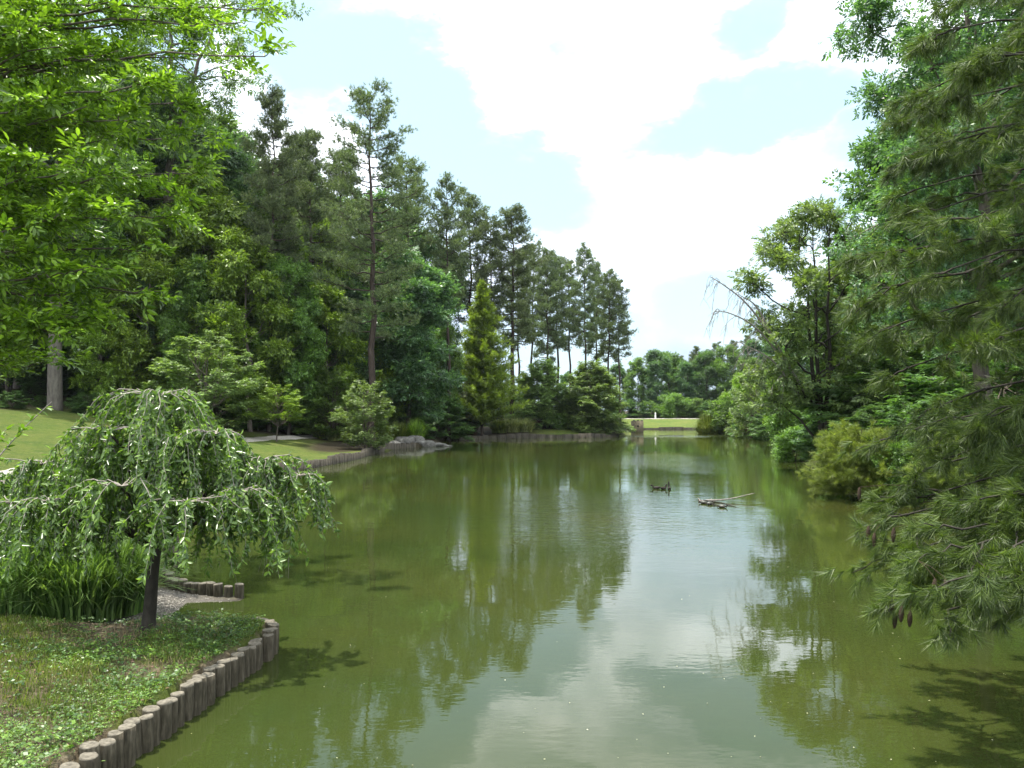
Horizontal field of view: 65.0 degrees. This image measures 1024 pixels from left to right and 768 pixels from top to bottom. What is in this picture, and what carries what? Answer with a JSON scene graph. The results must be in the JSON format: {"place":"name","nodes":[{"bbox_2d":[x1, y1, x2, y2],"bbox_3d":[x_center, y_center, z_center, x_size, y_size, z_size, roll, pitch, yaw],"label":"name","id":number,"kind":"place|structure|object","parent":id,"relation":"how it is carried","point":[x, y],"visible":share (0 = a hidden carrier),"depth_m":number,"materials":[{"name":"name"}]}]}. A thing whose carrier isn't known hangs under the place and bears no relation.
{"place":"outdoors","nodes":[
{"label":"outdoors","id":0,"kind":"place"},
{"bbox_2d":[0,435,315,478],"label":"path","id":1,"kind":"structure","parent":0,"point":[255,439],"depth_m":60.34,"materials":[{"name":"grey concrete"}]},
{"bbox_2d":[99,588,238,623],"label":"gravel","id":2,"kind":"structure","parent":0,"point":[161,606],"depth_m":12.98,"materials":[{"name":"grey gravel"}]},
{"bbox_2d":[0,382,964,767],"bbox_3d":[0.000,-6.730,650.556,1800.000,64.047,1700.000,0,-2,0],"label":"ground","id":3,"kind":"structure","parent":0,"point":[42,434],"depth_m":13.46,"materials":[{"name":"green plant"}]},
{"bbox_2d":[0,390,30,408],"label":"dark shrub","id":4,"kind":"object","parent":3,"relation":"on","point":[10,397],"visible":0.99,"depth_m":55.74,"materials":[{"name":"green plant"}]},
{"bbox_2d":[0,259,46,386],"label":"broadleaf tree","id":5,"kind":"object","parent":3,"relation":"on","point":[19,300],"visible":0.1,"depth_m":62.01,"materials":[{"name":"green plant"}]},
{"bbox_2d":[0,401,52,464],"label":"young shrub","id":6,"kind":"object","parent":3,"relation":"on","point":[20,432],"visible":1,"depth_m":8.12,"materials":[{"name":"green plant"}]},
{"bbox_2d":[11,361,84,396],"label":"dark shrub","id":7,"kind":"object","parent":3,"relation":"on","point":[33,378],"visible":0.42,"depth_m":74.34,"materials":[{"name":"green plant"}]},
{"bbox_2d":[0,46,155,410],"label":"broadleaf tree","id":8,"kind":"object","parent":3,"relation":"on","point":[54,387],"visible":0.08,"depth_m":59.92,"materials":[{"name":"green plant"}]},
{"bbox_2d":[64,392,103,414],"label":"dark shrub","id":9,"kind":"object","parent":3,"relation":"on","point":[80,407],"visible":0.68,"depth_m":59.54,"materials":[{"name":"green plant"}]},
{"bbox_2d":[62,256,129,381],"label":"broadleaf tree","id":10,"kind":"object","parent":3,"relation":"on","point":[69,352],"visible":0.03,"depth_m":66.14,"materials":[{"name":"green plant"}]},
{"bbox_2d":[68,296,136,402],"bbox_3d":[-31.734,-2.563,62.374,4.834,10.178,5.359,1,-2,-25],"label":"broadleaf tree","id":11,"kind":"object","parent":3,"relation":"on","point":[104,371],"visible":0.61,"depth_m":61.19,"materials":[{"name":"green plant"}]},
{"bbox_2d":[0,511,206,622],"bbox_3d":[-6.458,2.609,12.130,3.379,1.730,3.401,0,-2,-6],"label":"ornamental grass","id":12,"kind":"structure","parent":3,"relation":"on","point":[66,600],"depth_m":11.49,"materials":[{"name":"green plant"}]},
{"bbox_2d":[18,35,193,381],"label":"broadleaf tree","id":13,"kind":"object","parent":3,"relation":"on","point":[159,161],"visible":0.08,"depth_m":67.63,"materials":[{"name":"green plant"}]},
{"bbox_2d":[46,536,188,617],"bbox_3d":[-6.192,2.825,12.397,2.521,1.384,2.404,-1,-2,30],"label":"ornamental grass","id":14,"kind":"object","parent":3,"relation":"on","point":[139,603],"depth_m":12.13,"materials":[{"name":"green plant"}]},
{"bbox_2d":[0,615,251,767],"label":"fallen leaves","id":15,"kind":"object","parent":3,"relation":"on","point":[90,673],"visible":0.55,"depth_m":8.97,"materials":[{"name":"brown plant"}]},
{"bbox_2d":[0,609,264,767],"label":"grass","id":16,"kind":"structure","parent":3,"relation":"on","point":[19,653],"depth_m":8.67,"materials":[{"name":"green plant"}]},
{"bbox_2d":[0,608,265,767],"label":"undergrowth","id":17,"kind":"object","parent":3,"relation":"on","point":[92,700],"visible":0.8,"depth_m":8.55,"materials":[{"name":"green plant"}]},
{"bbox_2d":[90,205,200,391],"bbox_3d":[-29.077,-5.785,64.449,8.324,17.528,9.229,-1,-2,26],"label":"broadleaf tree","id":18,"kind":"object","parent":3,"relation":"on","point":[158,269],"visible":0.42,"depth_m":62.49,"materials":[{"name":"green plant"}]},
{"bbox_2d":[0,0,296,380],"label":"broadleaf tree","id":19,"kind":"object","parent":3,"relation":"on","point":[47,128],"visible":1,"depth_m":16.39,"materials":[{"name":"green plant"}]},
{"bbox_2d":[111,344,199,405],"bbox_3d":[-28.733,-0.286,64.927,7.718,6.605,7.021,1,-2,-24],"label":"layered shrub","id":20,"kind":"object","parent":3,"relation":"on","point":[148,361],"visible":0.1,"depth_m":63.27,"materials":[{"name":"green plant"}]},
{"bbox_2d":[128,244,199,390],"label":"broadleaf tree","id":21,"kind":"object","parent":3,"relation":"on","point":[152,333],"visible":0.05,"depth_m":65.55,"materials":[{"name":"green plant"}]},
{"bbox_2d":[59,617,278,767],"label":"log edging","id":22,"kind":"object","parent":3,"relation":"on","point":[128,742],"visible":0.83,"depth_m":8.04,"materials":[{"name":"wood"}]},
{"bbox_2d":[0,386,341,631],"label":"weeping cherry tree","id":23,"kind":"object","parent":3,"relation":"on","point":[115,485],"visible":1,"depth_m":9.97,"materials":[{"name":"green plant"}]},
{"bbox_2d":[156,252,231,394],"bbox_3d":[-25.046,-3.436,63.281,5.470,13.828,6.063,0,-2,2],"label":"broadleaf tree","id":24,"kind":"object","parent":3,"relation":"on","point":[194,291],"visible":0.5,"depth_m":61.99,"materials":[{"name":"green plant"}]},
{"bbox_2d":[120,92,273,264],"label":"broadleaf tree","id":25,"kind":"object","parent":3,"relation":"on","point":[226,121],"visible":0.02,"depth_m":77.75,"materials":[{"name":"green plant"}]},
{"bbox_2d":[159,568,243,597],"bbox_3d":[-5.931,3.840,14.446,3.101,0.856,0.592,-1,-2,39],"label":"log edging","id":26,"kind":"object","parent":3,"relation":"on","point":[211,588],"visible":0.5,"depth_m":13.77,"materials":[{"name":"wood"}]},
{"bbox_2d":[127,160,281,414],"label":"broadleaf tree","id":27,"kind":"object","parent":3,"relation":"on","point":[218,210],"visible":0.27,"depth_m":65.01,"materials":[{"name":"green plant"}]},
{"bbox_2d":[98,0,313,389],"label":"forked tree","id":28,"kind":"object","parent":3,"relation":"on","point":[194,77],"visible":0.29,"depth_m":68.61,"materials":[{"name":"green plant"}]},
{"bbox_2d":[140,329,271,431],"bbox_3d":[-21.907,0.043,56.843,8.825,7.634,8.769,0,-2,-6],"label":"layered shrub","id":29,"kind":"object","parent":3,"relation":"on","point":[214,388],"visible":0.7,"depth_m":56.35,"materials":[{"name":"green plant"}]},
{"bbox_2d":[138,117,274,406],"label":"broadleaf tree","id":30,"kind":"object","parent":3,"relation":"on","point":[238,161],"visible":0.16,"depth_m":71.06,"materials":[{"name":"green plant"}]},
{"bbox_2d":[188,223,302,431],"bbox_3d":[-21.227,-4.265,64.247,8.871,16.848,8.001,1,-2,-23],"label":"broadleaf tree","id":31,"kind":"object","parent":3,"relation":"on","point":[229,320],"visible":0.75,"depth_m":63.22,"materials":[{"name":"green plant"}]},
{"bbox_2d":[227,202,311,412],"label":"broadleaf tree","id":32,"kind":"object","parent":3,"relation":"on","point":[250,321],"visible":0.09,"depth_m":69.53,"materials":[{"name":"green plant"}]},
{"bbox_2d":[225,83,316,431],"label":"pine tree","id":33,"kind":"object","parent":3,"relation":"on","point":[276,126],"visible":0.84,"depth_m":66.05,"materials":[{"name":"green plant"}]},
{"bbox_2d":[240,380,305,441],"bbox_3d":[-17.305,2.060,58.087,4.674,4.591,3.900,1,-2,-17],"label":"redbud tree","id":34,"kind":"object","parent":3,"relation":"on","point":[288,407],"visible":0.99,"depth_m":57.82,"materials":[{"name":"green plant"}]},
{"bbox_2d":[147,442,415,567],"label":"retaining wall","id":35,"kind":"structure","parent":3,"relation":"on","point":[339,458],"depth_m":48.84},
{"bbox_2d":[230,342,342,432],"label":"layered shrub","id":36,"kind":"object","parent":3,"relation":"on","point":[310,418],"visible":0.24,"depth_m":65.98,"materials":[{"name":"green plant"}]},
{"bbox_2d":[242,251,331,434],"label":"broadleaf tree","id":37,"kind":"object","parent":3,"relation":"on","point":[310,340],"visible":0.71,"depth_m":65.16,"materials":[{"name":"green plant"}]},
{"bbox_2d":[266,125,351,286],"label":"pine tree","id":38,"kind":"object","parent":3,"relation":"on","point":[310,193],"visible":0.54,"depth_m":74.39,"materials":[{"name":"green plant"}]},
{"bbox_2d":[274,218,362,420],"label":"broadleaf tree","id":39,"kind":"object","parent":3,"relation":"on","point":[330,265],"visible":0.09,"depth_m":76.83,"materials":[{"name":"green plant"}]},
{"bbox_2d":[289,279,366,425],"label":"broadleaf tree","id":40,"kind":"object","parent":3,"relation":"on","point":[352,345],"visible":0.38,"depth_m":69.56,"materials":[{"name":"green plant"}]},
{"bbox_2d":[288,366,374,438],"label":"layered shrub","id":41,"kind":"object","parent":3,"relation":"on","point":[339,382],"visible":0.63,"depth_m":65.72,"materials":[{"name":"green plant"}]},
{"bbox_2d":[302,145,380,424],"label":"pine tree","id":42,"kind":"object","parent":3,"relation":"on","point":[329,191],"visible":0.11,"depth_m":81.97,"materials":[{"name":"green plant"}]},
{"bbox_2d":[315,271,384,406],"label":"broadleaf tree","id":43,"kind":"object","parent":3,"relation":"on","point":[363,296],"visible":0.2,"depth_m":78.94,"materials":[{"name":"green plant"}]},
{"bbox_2d":[329,379,397,449],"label":"layered shrub","id":44,"kind":"object","parent":3,"relation":"on","point":[363,436],"visible":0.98,"depth_m":58.55,"materials":[{"name":"green plant"}]},
{"bbox_2d":[298,76,441,444],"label":"pine tree","id":45,"kind":"object","parent":3,"relation":"on","point":[349,159],"visible":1,"depth_m":67.30,"materials":[{"name":"green plant"}]},
{"bbox_2d":[333,184,421,373],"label":"broadleaf tree","id":46,"kind":"object","parent":3,"relation":"on","point":[381,193],"visible":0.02,"depth_m":91.33,"materials":[{"name":"green plant"}]},
{"bbox_2d":[364,302,416,424],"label":"broadleaf tree","id":47,"kind":"object","parent":3,"relation":"on","point":[400,412],"visible":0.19,"depth_m":74.79,"materials":[{"name":"green plant"}]},
{"bbox_2d":[375,153,442,317],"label":"pine tree","id":48,"kind":"object","parent":3,"relation":"on","point":[412,166],"visible":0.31,"depth_m":85.97,"materials":[{"name":"green plant"}]},
{"bbox_2d":[354,245,467,426],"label":"broadleaf tree","id":49,"kind":"object","parent":3,"relation":"on","point":[430,284],"visible":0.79,"depth_m":73.01,"materials":[{"name":"green plant"}]},
{"bbox_2d":[403,397,475,440],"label":"dark shrub","id":50,"kind":"object","parent":3,"relation":"on","point":[456,432],"visible":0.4,"depth_m":83.19,"materials":[{"name":"green plant"}]},
{"bbox_2d":[409,231,473,386],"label":"broadleaf tree","id":51,"kind":"object","parent":3,"relation":"on","point":[425,256],"visible":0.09,"depth_m":97.34,"materials":[{"name":"green plant"}]},
{"bbox_2d":[429,325,465,436],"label":"broadleaf tree","id":52,"kind":"object","parent":3,"relation":"on","point":[457,362],"visible":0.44,"depth_m":85.48,"materials":[{"name":"green plant"}]},
{"bbox_2d":[421,171,475,440],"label":"pine tree","id":53,"kind":"object","parent":3,"relation":"on","point":[455,242],"visible":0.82,"depth_m":83.62,"materials":[{"name":"green plant"}]},
{"bbox_2d":[438,186,500,421],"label":"pine tree","id":54,"kind":"object","parent":3,"relation":"on","point":[469,201],"visible":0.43,"depth_m":98.36,"materials":[{"name":"green plant"}]},
{"bbox_2d":[454,279,529,434],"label":"cypress tree","id":55,"kind":"object","parent":3,"relation":"on","point":[484,390],"visible":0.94,"depth_m":89.77,"materials":[{"name":"green plant"}]},
{"bbox_2d":[467,211,519,412],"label":"pine tree","id":56,"kind":"object","parent":3,"relation":"on","point":[492,254],"visible":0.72,"depth_m":95.75,"materials":[{"name":"green plant"}]},
{"bbox_2d":[497,258,536,393],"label":"pine tree","id":57,"kind":"object","parent":3,"relation":"on","point":[518,338],"visible":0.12,"depth_m":129.19,"materials":[{"name":"green plant"}]},
{"bbox_2d":[487,202,551,419],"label":"pine tree","id":58,"kind":"object","parent":3,"relation":"on","point":[511,215],"visible":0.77,"depth_m":97.83,"materials":[{"name":"green plant"}]},
{"bbox_2d":[514,238,554,393],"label":"pine tree","id":59,"kind":"object","parent":3,"relation":"on","point":[535,255],"visible":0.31,"depth_m":121.21,"materials":[{"name":"green plant"}]},
{"bbox_2d":[451,433,618,439],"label":"retaining wall","id":60,"kind":"structure","parent":3,"relation":"on","point":[578,435],"depth_m":91.57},
{"bbox_2d":[502,357,577,429],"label":"round bush","id":61,"kind":"object","parent":3,"relation":"on","point":[547,381],"visible":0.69,"depth_m":97.28,"materials":[{"name":"green plant"}]},
{"bbox_2d":[525,247,570,409],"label":"pine tree","id":62,"kind":"object","parent":3,"relation":"on","point":[546,306],"visible":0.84,"depth_m":117.81,"materials":[{"name":"green plant"}]},
{"bbox_2d":[535,250,578,403],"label":"pine tree","id":63,"kind":"object","parent":3,"relation":"on","point":[558,259],"visible":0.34,"depth_m":123.75,"materials":[{"name":"green plant"}]},
{"bbox_2d":[554,254,591,387],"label":"pine tree","id":64,"kind":"object","parent":3,"relation":"on","point":[567,347],"visible":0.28,"depth_m":127.30,"materials":[{"name":"green plant"}]},
{"bbox_2d":[563,240,606,362],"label":"pine tree","id":65,"kind":"object","parent":3,"relation":"on","point":[580,261],"visible":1,"depth_m":118.71,"materials":[{"name":"green plant"}]},
{"bbox_2d":[552,357,634,433],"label":"round bush","id":66,"kind":"object","parent":3,"relation":"on","point":[589,403],"visible":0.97,"depth_m":96.46,"materials":[{"name":"green plant"}]},
{"bbox_2d":[579,261,608,379],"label":"pine tree","id":67,"kind":"object","parent":3,"relation":"on","point":[589,345],"visible":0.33,"depth_m":128.97,"materials":[{"name":"green plant"}]},
{"bbox_2d":[590,267,628,393],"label":"pine tree","id":68,"kind":"object","parent":3,"relation":"on","point":[610,283],"visible":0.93,"depth_m":122.19,"materials":[{"name":"green plant"}]},
{"bbox_2d":[600,279,639,428],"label":"pine tree","id":69,"kind":"object","parent":3,"relation":"on","point":[626,339],"visible":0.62,"depth_m":124.22,"materials":[{"name":"green plant"}]},
{"bbox_2d":[622,356,649,410],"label":"broadleaf tree","id":70,"kind":"object","parent":3,"relation":"on","point":[637,367],"visible":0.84,"depth_m":169.10,"materials":[{"name":"green plant"}]},
{"bbox_2d":[641,348,672,404],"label":"broadleaf tree","id":71,"kind":"object","parent":3,"relation":"on","point":[654,385],"visible":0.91,"depth_m":166.91,"materials":[{"name":"green plant"}]},
{"bbox_2d":[657,351,684,394],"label":"broadleaf tree","id":72,"kind":"object","parent":3,"relation":"on","point":[675,367],"visible":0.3,"depth_m":173.27,"materials":[{"name":"green plant"}]},
{"bbox_2d":[652,392,693,418],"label":"leafy shrub","id":73,"kind":"object","parent":3,"relation":"on","point":[665,408],"visible":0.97,"depth_m":155.99,"materials":[{"name":"green plant"}]},
{"bbox_2d":[672,361,702,407],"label":"broadleaf tree","id":74,"kind":"object","parent":3,"relation":"on","point":[690,371],"visible":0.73,"depth_m":169.19,"materials":[{"name":"green plant"}]},
{"bbox_2d":[686,350,723,404],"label":"broadleaf tree","id":75,"kind":"object","parent":3,"relation":"on","point":[703,366],"visible":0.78,"depth_m":169.23,"materials":[{"name":"green plant"}]},
{"bbox_2d":[691,411,728,433],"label":"bush","id":76,"kind":"object","parent":3,"relation":"on","point":[704,426],"visible":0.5,"depth_m":107.66,"materials":[{"name":"green plant"}]},
{"bbox_2d":[709,344,742,399],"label":"broadleaf tree","id":77,"kind":"object","parent":3,"relation":"on","point":[724,373],"visible":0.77,"depth_m":166.81,"materials":[{"name":"green plant"}]},
{"bbox_2d":[703,399,748,434],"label":"bush","id":78,"kind":"object","parent":3,"relation":"on","point":[719,407],"visible":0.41,"depth_m":106.24,"materials":[{"name":"green plant"}]},
{"bbox_2d":[719,372,755,433],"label":"broadleaf tree","id":79,"kind":"object","parent":3,"relation":"on","point":[735,380],"visible":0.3,"depth_m":104.38,"materials":[{"name":"green plant"}]},
{"bbox_2d":[723,363,776,437],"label":"layered shrub","id":80,"kind":"object","parent":3,"relation":"on","point":[745,406],"visible":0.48,"depth_m":91.84,"materials":[{"name":"green plant"}]},
{"bbox_2d":[736,338,773,404],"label":"broadleaf tree","id":81,"kind":"object","parent":3,"relation":"on","point":[758,346],"visible":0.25,"depth_m":167.76,"materials":[{"name":"green plant"}]},
{"bbox_2d":[746,408,774,439],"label":"dark shrub","id":82,"kind":"object","parent":3,"relation":"on","point":[758,435],"visible":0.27,"depth_m":85.87,"materials":[{"name":"green plant"}]},
{"bbox_2d":[763,399,811,453],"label":"fern plant","id":83,"kind":"object","parent":3,"relation":"on","point":[780,425],"visible":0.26,"depth_m":59.24,"materials":[{"name":"green plant"}]},
{"bbox_2d":[771,425,816,461],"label":"round bush","id":84,"kind":"object","parent":3,"relation":"on","point":[783,448],"visible":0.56,"depth_m":49.52,"materials":[{"name":"green plant"}]},
{"bbox_2d":[701,194,910,449],"bbox_3d":[15.894,-2.610,41.853,8.956,14.821,10.369,-2,-3,44],"label":"locust tree","id":85,"kind":"object","parent":3,"relation":"on","point":[810,278],"visible":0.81,"depth_m":41.69,"materials":[{"name":"green plant"}]},
{"bbox_2d":[789,395,875,463],"bbox_3d":[18.182,2.572,44.069,5.758,4.025,6.054,-1,-2,17],"label":"dark shrub","id":86,"kind":"object","parent":3,"relation":"on","point":[801,433],"visible":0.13,"depth_m":44.11,"materials":[{"name":"green plant"}]},
{"bbox_2d":[794,418,913,500],"bbox_3d":[12.731,2.910,29.063,4.949,3.621,4.494,1,-2,-25],"label":"bush","id":87,"kind":"object","parent":3,"relation":"on","point":[845,477],"visible":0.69,"depth_m":28.34,"materials":[{"name":"green plant"}]},
{"bbox_2d":[802,126,933,405],"bbox_3d":[25.223,-6.176,52.852,11.656,20.722,11.688,1,-2,-22],"label":"broadleaf tree","id":88,"kind":"object","parent":3,"relation":"on","point":[860,181],"visible":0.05,"depth_m":51.04,"materials":[{"name":"green plant"}]},
{"bbox_2d":[821,402,931,463],"bbox_3d":[16.844,2.478,36.143,5.639,3.285,5.930,1,-2,-24],"label":"dark shrub","id":89,"kind":"object","parent":3,"relation":"on","point":[863,418],"visible":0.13,"depth_m":35.71,"materials":[{"name":"green plant"}]},
{"bbox_2d":[794,352,972,452],"bbox_3d":[19.973,1.373,40.373,10.824,5.820,11.382,1,-2,-28],"label":"dark shrub","id":90,"kind":"object","parent":3,"relation":"on","point":[861,377],"visible":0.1,"depth_m":40.09,"materials":[{"name":"green plant"}]},
{"bbox_2d":[867,439,944,501],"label":"bush","id":91,"kind":"object","parent":3,"relation":"on","point":[899,460],"visible":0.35,"depth_m":27.21,"materials":[{"name":"green plant"}]},
{"bbox_2d":[813,0,1023,660],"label":"white pine tree","id":92,"kind":"object","parent":3,"relation":"on","point":[960,569],"visible":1,"depth_m":8.68,"materials":[{"name":"green plant"}]},
{"bbox_2d":[815,0,1023,406],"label":"broadleaf tree","id":93,"kind":"object","parent":3,"relation":"on","point":[871,11],"visible":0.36,"depth_m":26.42,"materials":[{"name":"green plant"}]},
{"bbox_2d":[873,394,972,459],"bbox_3d":[16.295,2.156,31.011,6.022,3.508,6.332,-1,-2,37],"label":"dark shrub","id":94,"kind":"object","parent":3,"relation":"on","point":[891,415],"visible":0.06,"depth_m":31.31,"materials":[{"name":"green plant"}]},
{"bbox_2d":[867,28,1023,364],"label":"broadleaf tree","id":95,"kind":"object","parent":3,"relation":"on","point":[919,301],"visible":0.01,"depth_m":42.41,"materials":[{"name":"green plant"}]},
{"bbox_2d":[879,339,1016,424],"bbox_3d":[22.832,0.750,39.564,11.684,6.283,12.286,1,-2,-36],"label":"dark shrub","id":96,"kind":"object","parent":3,"relation":"on","point":[915,360],"visible":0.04,"depth_m":40.40,"materials":[{"name":"green plant"}]},
{"bbox_2d":[878,9,1023,389],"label":"broadleaf tree","id":97,"kind":"object","parent":3,"relation":"on","point":[983,167],"visible":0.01,"depth_m":41.61,"materials":[{"name":"green plant"}]},
{"bbox_2d":[883,342,1023,444],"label":"dark shrub","id":98,"kind":"object","parent":3,"relation":"on","point":[937,389],"visible":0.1,"depth_m":35.19,"materials":[{"name":"green plant"}]},
{"bbox_2d":[897,420,1022,498],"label":"pine sapling","id":99,"kind":"object","parent":3,"relation":"on","point":[935,484],"visible":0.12,"depth_m":24.16,"materials":[{"name":"green plant"}]},
{"bbox_2d":[52,0,1014,410],"label":"sky","id":100,"kind":"structure","parent":0,"point":[659,137],"materials":[{"name":"white"}]},
{"bbox_2d":[131,429,1023,767],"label":"water","id":101,"kind":"structure","parent":0,"point":[501,603],"depth_m":11.61,"materials":[{"name":"green liquid"}]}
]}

